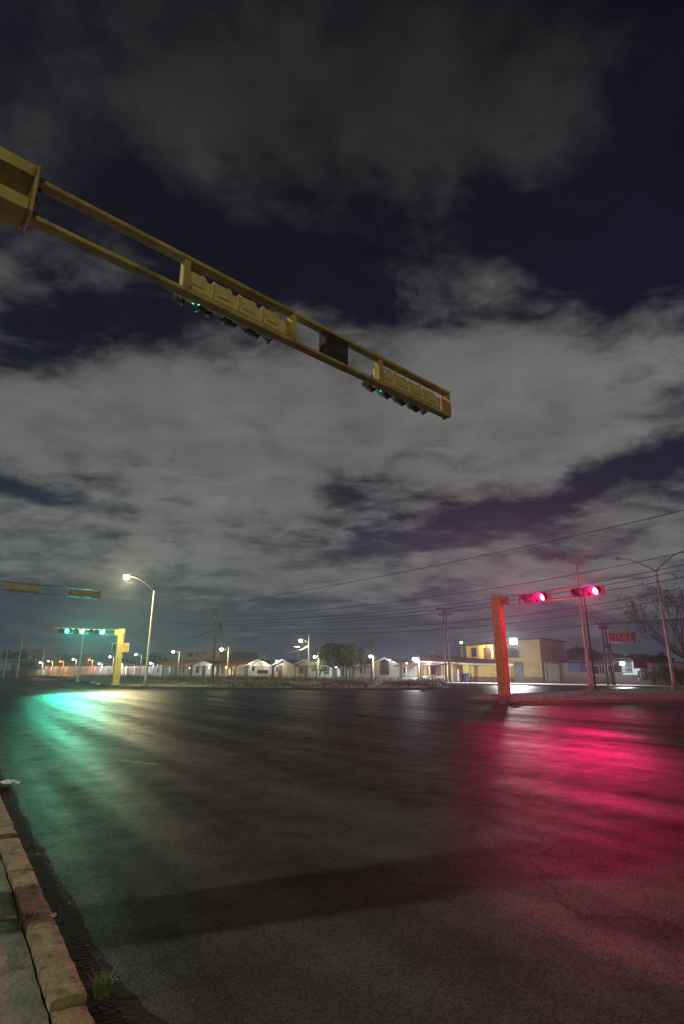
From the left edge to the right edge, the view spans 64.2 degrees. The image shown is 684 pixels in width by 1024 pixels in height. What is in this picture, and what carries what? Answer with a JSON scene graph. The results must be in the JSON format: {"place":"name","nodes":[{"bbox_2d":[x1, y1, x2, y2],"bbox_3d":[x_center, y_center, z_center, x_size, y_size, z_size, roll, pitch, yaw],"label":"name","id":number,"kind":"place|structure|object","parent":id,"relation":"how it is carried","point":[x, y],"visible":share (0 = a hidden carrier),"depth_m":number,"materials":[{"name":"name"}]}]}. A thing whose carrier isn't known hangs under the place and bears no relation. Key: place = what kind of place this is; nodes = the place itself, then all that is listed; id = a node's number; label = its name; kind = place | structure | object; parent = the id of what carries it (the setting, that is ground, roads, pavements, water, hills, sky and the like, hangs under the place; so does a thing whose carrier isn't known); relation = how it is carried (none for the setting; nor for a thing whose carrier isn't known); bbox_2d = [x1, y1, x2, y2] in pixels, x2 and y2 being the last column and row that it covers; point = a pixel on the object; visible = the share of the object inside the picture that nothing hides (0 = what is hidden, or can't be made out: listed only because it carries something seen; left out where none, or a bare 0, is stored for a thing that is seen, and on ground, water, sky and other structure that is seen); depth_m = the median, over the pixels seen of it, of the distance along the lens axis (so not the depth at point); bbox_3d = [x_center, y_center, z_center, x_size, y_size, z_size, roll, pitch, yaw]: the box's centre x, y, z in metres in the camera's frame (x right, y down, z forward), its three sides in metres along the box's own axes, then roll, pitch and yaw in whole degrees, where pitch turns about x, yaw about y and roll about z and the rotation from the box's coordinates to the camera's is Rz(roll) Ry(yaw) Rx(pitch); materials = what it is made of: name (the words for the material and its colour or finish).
{"place":"outdoors","nodes":[
{"label":"outdoors","id":0,"kind":"place"},
{"bbox_2d":[0,670,23,674],"bbox_3d":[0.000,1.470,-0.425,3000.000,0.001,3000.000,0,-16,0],"label":"ground","id":1,"kind":"structure","parent":0,"point":[8,672],"depth_m":319.44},
{"bbox_2d":[31,650,42,661],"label":"billboard","id":2,"kind":"object","parent":1,"relation":"on","point":[36,654],"visible":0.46,"depth_m":178.92,"materials":[{"name":"metal"}]},
{"bbox_2d":[0,859,48,1023],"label":"sidewalk","id":3,"kind":"structure","parent":0,"point":[21,1001],"depth_m":2.53,"materials":[{"name":"concrete"}]},
{"bbox_2d":[0,581,100,598],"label":"traffic mast","id":4,"kind":"object","parent":3,"relation":"on","point":[40,585],"visible":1,"depth_m":28.55,"materials":[{"name":"metal"}]},
{"bbox_2d":[7,583,38,592],"bbox_3d":[-16.420,3.905,27.962,1.572,0.366,0.584,15,-22,-42],"label":"traffic signal","id":5,"kind":"object","parent":4,"relation":"attached to","point":[22,588],"visible":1,"depth_m":27.77,"materials":[{"name":"yellow plastic"}]},
{"bbox_2d":[69,589,99,597],"bbox_3d":[-14.199,4.497,30.005,1.572,0.366,0.584,15,-22,-42],"label":"traffic signal","id":6,"kind":"object","parent":4,"relation":"attached to","point":[86,593],"visible":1,"depth_m":29.82,"materials":[{"name":"yellow plastic"}]},
{"bbox_2d":[0,146,450,419],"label":"traffic mast","id":7,"kind":"object","parent":3,"relation":"on","point":[22,182],"visible":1,"depth_m":5.51,"materials":[{"name":"metal"}]},
{"bbox_2d":[172,271,286,344],"bbox_3d":[-1.297,-2.300,6.293,1.352,0.314,0.502,14,-21,-40],"label":"traffic signal","id":8,"kind":"object","parent":7,"relation":"attached to","point":[239,303],"visible":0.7,"depth_m":6.13,"materials":[{"name":"yellow plastic"}]},
{"bbox_2d":[319,331,347,364],"bbox_3d":[-0.101,-2.094,6.988,0.400,0.444,0.156,14,-21,-40],"label":"countdown timer","id":9,"kind":"object","parent":7,"relation":"on","point":[333,346],"visible":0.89,"depth_m":6.90,"materials":[{"name":"black plastic"}]},
{"bbox_2d":[361,368,440,415],"bbox_3d":[0.872,-1.764,8.143,1.352,0.314,0.502,14,-21,-40],"label":"traffic signal","id":10,"kind":"object","parent":7,"relation":"attached to","point":[409,387],"visible":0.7,"depth_m":7.98,"materials":[{"name":"yellow plastic"}]},
{"bbox_2d":[47,676,443,687],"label":"verge","id":11,"kind":"structure","parent":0,"point":[130,683],"depth_m":52.81,"materials":[{"name":"soil"}]},
{"bbox_2d":[53,627,124,685],"bbox_3d":[-22.862,12.994,49.028,6.165,5.048,0.800,11,-19,-33],"label":"traffic mast","id":12,"kind":"object","parent":11,"relation":"on","point":[118,633],"visible":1,"depth_m":50.27,"materials":[{"name":"metal"}]},
{"bbox_2d":[87,629,104,634],"bbox_3d":[-22.383,10.902,49.680,1.563,0.475,0.759,11,-19,-33],"label":"traffic signal","id":13,"kind":"object","parent":12,"relation":"attached to","point":[96,631],"visible":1,"depth_m":49.66,"materials":[{"name":"green plastic"}]},
{"bbox_2d":[123,573,154,685],"bbox_3d":[-18.501,10.484,48.787,3.241,9.835,0.646,8,-18,-26],"label":"street lamp","id":14,"kind":"object","parent":11,"relation":"on","point":[126,576],"visible":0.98,"depth_m":49.22,"materials":[{"name":"metal"}]},
{"bbox_2d":[139,679,181,682],"bbox_3d":[-19.998,18.767,59.808,4.781,0.848,3.049,7,-18,-22],"label":"dirt mound","id":15,"kind":"object","parent":11,"relation":"on","point":[167,680],"visible":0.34,"depth_m":59.04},
{"bbox_2d":[209,604,224,683],"bbox_3d":[-13.353,13.749,57.017,1.750,8.141,0.678,-2,-16,8],"label":"utility pole","id":16,"kind":"object","parent":11,"relation":"on","point":[218,625],"visible":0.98,"depth_m":57.21,"materials":[{"name":"wood"}]},
{"bbox_2d":[219,596,682,633],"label":"power line","id":17,"kind":"object","parent":16,"relation":"attached to","point":[463,627],"visible":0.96,"depth_m":45.63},
{"bbox_2d":[219,587,683,629],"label":"power line","id":18,"kind":"object","parent":16,"relation":"attached to","point":[477,620],"visible":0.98,"depth_m":43.54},
{"bbox_2d":[223,510,683,604],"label":"power line","id":19,"kind":"object","parent":16,"relation":"attached to","point":[478,556],"visible":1,"depth_m":38.93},
{"bbox_2d":[223,564,683,621],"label":"power line","id":20,"kind":"object","parent":16,"relation":"attached to","point":[471,601],"visible":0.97,"depth_m":42.90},
{"bbox_2d":[226,570,682,624],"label":"power line","id":21,"kind":"object","parent":16,"relation":"attached to","point":[448,608],"visible":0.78,"depth_m":45.38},
{"bbox_2d":[231,552,683,616],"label":"power line","id":22,"kind":"object","parent":16,"relation":"attached to","point":[477,590],"visible":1,"depth_m":42.38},
{"bbox_2d":[241,577,683,626],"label":"power line","id":23,"kind":"object","parent":16,"relation":"attached to","point":[456,611],"visible":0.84,"depth_m":45.69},
{"bbox_2d":[25,674,452,687],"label":"weeds","id":24,"kind":"object","parent":11,"relation":"on","point":[225,683],"visible":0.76,"depth_m":57.58,"materials":[{"name":"plant"}]},
{"bbox_2d":[74,673,448,682],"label":"scrub weeds","id":25,"kind":"object","parent":11,"relation":"on","point":[398,678],"visible":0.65,"depth_m":73.90,"materials":[{"name":"plant"}]},
{"bbox_2d":[288,634,309,676],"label":"street lamp","id":26,"kind":"object","parent":11,"relation":"on","point":[301,639],"visible":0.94,"depth_m":75.75,"materials":[{"name":"metal"}]},
{"bbox_2d":[317,625,586,649],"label":"power line","id":27,"kind":"object","parent":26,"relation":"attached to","point":[454,640],"visible":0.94,"depth_m":65.18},
{"bbox_2d":[318,680,375,684],"bbox_3d":[0.415,16.577,52.219,5.811,0.934,3.053,0,-16,0],"label":"dirt mound","id":28,"kind":"object","parent":11,"relation":"on","point":[351,682],"visible":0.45,"depth_m":51.48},
{"bbox_2d":[379,681,424,684],"bbox_3d":[6.067,16.563,52.176,5.211,0.812,2.776,0,-16,0],"label":"dirt mound","id":29,"kind":"object","parent":11,"relation":"on","point":[386,683],"visible":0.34,"depth_m":51.63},
{"bbox_2d":[0,675,683,1023],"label":"road","id":30,"kind":"structure","parent":0,"point":[314,857],"depth_m":4.82,"materials":[{"name":"asphalt"}]},
{"bbox_2d":[0,658,25,674],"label":"filling station canopy","id":31,"kind":"object","parent":30,"relation":"on","point":[11,660],"visible":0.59,"depth_m":153.47,"materials":[{"name":"metal"}]},
{"bbox_2d":[2,649,26,674],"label":"leafy tree","id":32,"kind":"object","parent":30,"relation":"on","point":[10,654],"visible":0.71,"depth_m":158.90,"materials":[{"name":"green plant"}]},
{"bbox_2d":[19,659,47,669],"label":"leafy tree","id":33,"kind":"object","parent":30,"relation":"on","point":[33,663],"visible":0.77,"depth_m":157.33,"materials":[{"name":"green plant"}]},
{"bbox_2d":[25,669,45,674],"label":"boundary wall","id":34,"kind":"structure","parent":30,"relation":"on","point":[32,671],"depth_m":133.12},
{"bbox_2d":[0,795,94,1023],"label":"kerb","id":35,"kind":"structure","parent":30,"relation":"on","point":[63,993],"depth_m":2.79,"materials":[{"name":"yellow concrete"}]},
{"bbox_2d":[16,911,37,924],"bbox_3d":[-1.757,2.237,3.020,0.091,0.042,0.111,-9,-18,28],"label":"dry weed","id":36,"kind":"object","parent":35,"relation":"on","point":[23,918],"visible":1,"depth_m":3.02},
{"bbox_2d":[45,666,74,675],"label":"railing fence","id":37,"kind":"object","parent":30,"relation":"on","point":[66,674],"visible":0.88,"depth_m":126.88,"materials":[{"name":"metal"}]},
{"bbox_2d":[43,663,89,674],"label":"house","id":38,"kind":"structure","parent":30,"relation":"on","point":[65,665],"depth_m":142.17,"materials":[{"name":"orange paint"}]},
{"bbox_2d":[54,652,82,663],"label":"leafy tree","id":39,"kind":"object","parent":30,"relation":"on","point":[66,658],"visible":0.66,"depth_m":160.11,"materials":[{"name":"green plant"}]},
{"bbox_2d":[74,634,83,681],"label":"steel pole","id":40,"kind":"object","parent":30,"relation":"on","point":[77,679],"visible":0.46,"depth_m":67.76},
{"bbox_2d":[0,770,168,1023],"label":"gutter","id":41,"kind":"object","parent":30,"relation":"on","point":[70,924],"visible":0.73,"depth_m":3.12,"materials":[{"name":"concrete"}]},
{"bbox_2d":[0,779,19,785],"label":"plastic bag","id":42,"kind":"object","parent":41,"relation":"on","point":[8,782],"visible":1,"depth_m":7.26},
{"bbox_2d":[0,772,193,1017],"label":"gravel","id":43,"kind":"structure","parent":41,"relation":"on","point":[68,903],"depth_m":3.88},
{"bbox_2d":[85,963,126,1002],"bbox_3d":[-1.117,2.203,2.559,0.235,0.132,0.256,0,-16,0],"label":"grass tuft","id":44,"kind":"object","parent":41,"relation":"on","point":[102,986],"visible":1,"depth_m":2.56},
{"bbox_2d":[76,666,111,675],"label":"railing fence","id":45,"kind":"object","parent":30,"relation":"on","point":[94,670],"visible":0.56,"depth_m":117.22,"materials":[{"name":"metal"}]},
{"bbox_2d":[91,656,114,662],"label":"leafy tree","id":46,"kind":"object","parent":30,"relation":"on","point":[102,660],"visible":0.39,"depth_m":144.00,"materials":[{"name":"green plant"}]},
{"bbox_2d":[77,663,139,675],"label":"house","id":47,"kind":"structure","parent":30,"relation":"on","point":[130,665],"depth_m":129.93,"materials":[{"name":"paint"}]},
{"bbox_2d":[82,654,146,660],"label":"flat roofed building","id":48,"kind":"structure","parent":30,"relation":"on","point":[126,656],"depth_m":167.52,"materials":[{"name":"concrete"}]},
{"bbox_2d":[121,657,145,663],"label":"leafy tree","id":49,"kind":"object","parent":30,"relation":"on","point":[137,660],"visible":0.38,"depth_m":132.68,"materials":[{"name":"green plant"}]},
{"bbox_2d":[120,666,161,676],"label":"railing fence","id":50,"kind":"object","parent":30,"relation":"on","point":[150,669],"visible":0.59,"depth_m":106.04,"materials":[{"name":"metal"}]},
{"bbox_2d":[138,662,166,675],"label":"house","id":51,"kind":"structure","parent":30,"relation":"on","point":[151,665],"depth_m":113.16,"materials":[{"name":"tile"}]},
{"bbox_2d":[144,651,166,662],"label":"leafy tree","id":52,"kind":"object","parent":30,"relation":"on","point":[153,657],"visible":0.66,"depth_m":139.27,"materials":[{"name":"green plant"}]},
{"bbox_2d":[162,666,190,676],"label":"railing fence","id":53,"kind":"object","parent":30,"relation":"on","point":[170,671],"visible":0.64,"depth_m":99.39,"materials":[{"name":"metal"}]},
{"bbox_2d":[154,659,209,675],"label":"house","id":54,"kind":"structure","parent":30,"relation":"on","point":[185,663],"depth_m":105.59,"materials":[{"name":"grey"}]},
{"bbox_2d":[191,665,217,675],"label":"railing fence","id":55,"kind":"object","parent":30,"relation":"on","point":[204,668],"visible":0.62,"depth_m":93.98,"materials":[{"name":"metal"}]},
{"bbox_2d":[188,660,226,676],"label":"house","id":56,"kind":"structure","parent":30,"relation":"on","point":[204,662],"depth_m":100.85,"materials":[{"name":"paint"}]},
{"bbox_2d":[167,651,258,661],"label":"flat roofed building","id":57,"kind":"structure","parent":30,"relation":"on","point":[203,655],"depth_m":133.88,"materials":[{"name":"concrete"}]},
{"bbox_2d":[217,666,245,676],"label":"railing fence","id":58,"kind":"object","parent":30,"relation":"on","point":[218,673],"visible":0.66,"depth_m":89.36,"materials":[{"name":"metal"}]},
{"bbox_2d":[210,659,268,676],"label":"house","id":59,"kind":"structure","parent":30,"relation":"on","point":[237,663],"depth_m":95.67,"materials":[{"name":"beige"}]},
{"bbox_2d":[246,666,272,677],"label":"railing fence","id":60,"kind":"object","parent":30,"relation":"on","point":[247,675],"visible":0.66,"depth_m":85.44,"materials":[{"name":"metal"}]},
{"bbox_2d":[243,659,278,677],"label":"house","id":61,"kind":"structure","parent":30,"relation":"on","point":[261,663],"depth_m":91.26,"materials":[{"name":"paint"}]},
{"bbox_2d":[270,659,300,677],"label":"house","id":62,"kind":"structure","parent":30,"relation":"on","point":[282,667],"depth_m":86.23,"materials":[{"name":"paint"}]},
{"bbox_2d":[294,665,316,677],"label":"railing fence","id":63,"kind":"object","parent":30,"relation":"on","point":[311,675],"visible":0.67,"depth_m":79.33,"materials":[{"name":"metal"}]},
{"bbox_2d":[295,659,327,677],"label":"house","id":64,"kind":"structure","parent":30,"relation":"on","point":[303,662],"depth_m":84.77,"materials":[{"name":"paint"}]},
{"bbox_2d":[310,660,326,676],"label":"shrub","id":65,"kind":"object","parent":30,"relation":"on","point":[323,664],"visible":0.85,"depth_m":78.42,"materials":[{"name":"green plant"}]},
{"bbox_2d":[317,642,366,676],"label":"leafy tree","id":66,"kind":"object","parent":30,"relation":"on","point":[350,654],"visible":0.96,"depth_m":74.99,"materials":[{"name":"green plant"}]},
{"bbox_2d":[321,660,367,676],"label":"house","id":67,"kind":"structure","parent":30,"relation":"on","point":[334,672],"depth_m":82.58,"materials":[{"name":"paint"}]},
{"bbox_2d":[25,676,683,703],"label":"kerb","id":68,"kind":"structure","parent":30,"relation":"on","point":[538,701],"depth_m":36.83,"materials":[{"name":"concrete"}]},
{"bbox_2d":[346,663,371,679],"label":"railing fence","id":69,"kind":"object","parent":30,"relation":"on","point":[359,670],"visible":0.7,"depth_m":73.25,"materials":[{"name":"metal"}]},
{"bbox_2d":[374,657,407,677],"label":"house","id":70,"kind":"structure","parent":30,"relation":"on","point":[388,667],"depth_m":75.49,"materials":[{"name":"beige paint"}]},
{"bbox_2d":[380,659,388,674],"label":"window","id":71,"kind":"structure","parent":70,"relation":"in","point":[385,663],"depth_m":75.56,"materials":[{"name":"brown paint"}]},
{"bbox_2d":[393,656,423,677],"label":"house","id":72,"kind":"structure","parent":30,"relation":"on","point":[408,669],"depth_m":72.77,"materials":[{"name":"white paint"}]},
{"bbox_2d":[421,662,451,681],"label":"railing fence","id":73,"kind":"object","parent":30,"relation":"on","point":[429,677],"visible":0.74,"depth_m":65.29,"materials":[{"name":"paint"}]},
{"bbox_2d":[413,656,466,681],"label":"house","id":74,"kind":"structure","parent":30,"relation":"on","point":[431,672],"depth_m":69.10,"materials":[{"name":"yellow paint"}]},
{"bbox_2d":[414,638,565,682],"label":"two storey house","id":75,"kind":"structure","parent":30,"relation":"on","point":[527,657],"depth_m":62.33,"materials":[{"name":"yellow paint"}]},
{"bbox_2d":[453,664,469,681],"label":"sliding gate","id":76,"kind":"structure","parent":75,"relation":"attached to","point":[464,677],"depth_m":64.71,"materials":[{"name":"metal"}]},
{"bbox_2d":[507,647,519,657],"bbox_3d":[19.266,15.926,61.685,1.600,1.200,0.080,-13,-21,38],"label":"window","id":77,"kind":"structure","parent":75,"relation":"in","point":[513,652],"depth_m":61.60,"materials":[{"name":"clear glass"}]},
{"bbox_2d":[514,662,523,682],"bbox_3d":[19.672,17.838,60.691,1.000,2.250,0.140,-13,-21,38],"label":"door","id":78,"kind":"structure","parent":75,"relation":"in","point":[518,669],"depth_m":60.67,"materials":[{"name":"grey metal"}]},
{"bbox_2d":[545,662,561,683],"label":"yard gate","id":79,"kind":"structure","parent":30,"relation":"on","point":[553,670],"depth_m":58.15,"materials":[{"name":"metal"}]},
{"bbox_2d":[554,659,610,683],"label":"house","id":80,"kind":"structure","parent":30,"relation":"on","point":[573,671],"depth_m":56.88,"materials":[{"name":"paint"}]},
{"bbox_2d":[567,660,583,671],"bbox_3d":[24.534,16.135,57.167,1.600,1.200,0.080,-13,-21,38],"label":"window","id":81,"kind":"structure","parent":80,"relation":"in","point":[572,667],"depth_m":57.22,"materials":[{"name":"glass"}]},
{"bbox_2d":[564,647,601,659],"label":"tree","id":82,"kind":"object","parent":30,"relation":"on","point":[574,653],"depth_m":72.69,"materials":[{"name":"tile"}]},
{"bbox_2d":[595,652,623,658],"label":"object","id":83,"kind":"structure","parent":30,"relation":"on","point":[614,655],"depth_m":72.28,"materials":[{"name":"tile"}]},
{"bbox_2d":[603,658,649,684],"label":"house","id":84,"kind":"structure","parent":30,"relation":"on","point":[626,674],"depth_m":54.13,"materials":[{"name":"white paint"}]},
{"bbox_2d":[603,658,632,672],"bbox_3d":[27.664,15.419,54.693,2.600,1.400,0.080,-13,-21,38],"label":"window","id":85,"kind":"structure","parent":84,"relation":"in","point":[617,667],"depth_m":54.56,"materials":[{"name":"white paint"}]},
{"bbox_2d":[620,660,643,675],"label":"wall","id":86,"kind":"structure","parent":84,"relation":"in","point":[635,670],"depth_m":53.91,"materials":[{"name":"white paint"}]},
{"bbox_2d":[623,652,674,662],"bbox_3d":[32.108,16.473,57.282,5.078,3.438,4.978,0,-16,0],"label":"leafy tree","id":87,"kind":"object","parent":30,"relation":"on","point":[660,657],"visible":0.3,"depth_m":56.13,"materials":[{"name":"green plant"}]},
{"bbox_2d":[615,574,683,658],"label":"bare tree","id":88,"kind":"object","parent":30,"relation":"on","point":[656,633],"visible":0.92,"depth_m":45.27,"materials":[{"name":"brown plant"}]},
{"bbox_2d":[636,668,663,684],"bbox_3d":[29.394,15.613,51.577,2.864,1.733,2.411,0,-16,0],"label":"bush","id":89,"kind":"object","parent":30,"relation":"on","point":[650,676],"visible":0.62,"depth_m":51.25,"materials":[{"name":"green plant"}]},
{"bbox_2d":[643,663,683,684],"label":"boundary wall","id":90,"kind":"structure","parent":30,"relation":"on","point":[678,666],"depth_m":52.17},
{"bbox_2d":[649,665,677,684],"bbox_3d":[30.099,15.195,50.721,2.391,2.056,2.848,0,-16,0],"label":"bush","id":91,"kind":"object","parent":30,"relation":"on","point":[662,674],"visible":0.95,"depth_m":50.61,"materials":[{"name":"green plant"}]},
{"bbox_2d":[665,668,683,685],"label":"bush","id":92,"kind":"object","parent":30,"relation":"on","point":[680,676],"visible":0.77,"depth_m":49.86,"materials":[{"name":"green plant"}]},
{"bbox_2d":[0,0,683,669],"label":"sky","id":93,"kind":"structure","parent":0,"point":[484,198],"materials":[{"name":"grey"}]},
{"bbox_2d":[443,682,683,687],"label":"pavement","id":94,"kind":"structure","parent":0,"point":[586,685],"depth_m":53.20,"materials":[{"name":"concrete"}]},
{"bbox_2d":[436,606,452,682],"bbox_3d":[11.959,15.133,62.512,2.000,8.559,0.400,-1,-16,5],"label":"utility pole","id":95,"kind":"object","parent":94,"relation":"on","point":[448,640],"visible":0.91,"depth_m":62.40,"materials":[{"name":"wood"}]},
{"bbox_2d":[457,619,683,633],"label":"power line","id":96,"kind":"object","parent":95,"relation":"attached to","point":[581,625],"visible":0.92,"depth_m":44.76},
{"bbox_2d":[595,621,614,684],"bbox_3d":[25.216,13.415,51.923,1.500,5.972,0.400,-3,-16,10],"label":"utility pole","id":97,"kind":"object","parent":94,"relation":"on","point":[604,628],"visible":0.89,"depth_m":51.84,"materials":[{"name":"wood"}]},
{"bbox_2d":[608,633,635,684],"bbox_3d":[26.894,14.005,51.828,2.418,4.884,0.227,-3,-16,12],"label":"lettered sign","id":98,"kind":"object","parent":94,"relation":"on","point":[620,637],"visible":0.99,"depth_m":52.26,"materials":[{"name":"metal"}]},
{"bbox_2d":[633,660,647,684],"bbox_3d":[27.604,14.854,50.278,1.165,2.390,0.180,-3,-16,12],"label":"plain red sign","id":99,"kind":"object","parent":94,"relation":"on","point":[640,664],"visible":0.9,"depth_m":50.39,"materials":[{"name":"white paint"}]},
{"bbox_2d":[472,688,683,699],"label":"island","id":100,"kind":"structure","parent":0,"point":[605,694],"depth_m":30.22,"materials":[{"name":"concrete"}]},
{"bbox_2d":[491,585,604,695],"bbox_3d":[10.815,6.890,28.728,0.800,5.482,6.803,12,-20,-36],"label":"traffic mast","id":101,"kind":"object","parent":100,"relation":"on","point":[498,603],"visible":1,"depth_m":30.73,"materials":[{"name":"metal"}]},
{"bbox_2d":[521,592,550,602],"bbox_3d":[10.436,4.606,29.496,0.759,0.475,1.563,12,-20,-36],"label":"traffic signal","id":102,"kind":"object","parent":101,"relation":"attached to","point":[537,597],"visible":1,"depth_m":29.32,"materials":[{"name":"yellow plastic"}]},
{"bbox_2d":[570,585,604,596],"bbox_3d":[12.225,3.957,27.255,0.759,0.475,1.563,12,-20,-36],"label":"traffic signal","id":103,"kind":"object","parent":101,"relation":"attached to","point":[587,591],"visible":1,"depth_m":27.13,"materials":[{"name":"yellow plastic"}]},
{"bbox_2d":[555,556,597,690],"bbox_3d":[16.575,7.556,37.702,3.059,9.316,0.941,0,-16,0],"label":"street lamp","id":104,"kind":"object","parent":100,"relation":"on","point":[590,686],"visible":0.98,"depth_m":37.32,"materials":[{"name":"metal"}]},
{"bbox_2d":[471,687,683,699],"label":"island weeds","id":105,"kind":"object","parent":100,"relation":"on","point":[609,693],"visible":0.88,"depth_m":30.67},
{"bbox_2d":[584,597,598,690],"bbox_3d":[16.924,8.966,37.196,0.270,6.324,0.270,0,-16,0],"label":"steel pole","id":106,"kind":"object","parent":100,"relation":"on","point":[594,680],"visible":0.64,"depth_m":37.00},
{"bbox_2d":[615,551,683,688],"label":"street lamp","id":107,"kind":"object","parent":100,"relation":"on","point":[674,683],"visible":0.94,"depth_m":41.80,"materials":[{"name":"metal"}]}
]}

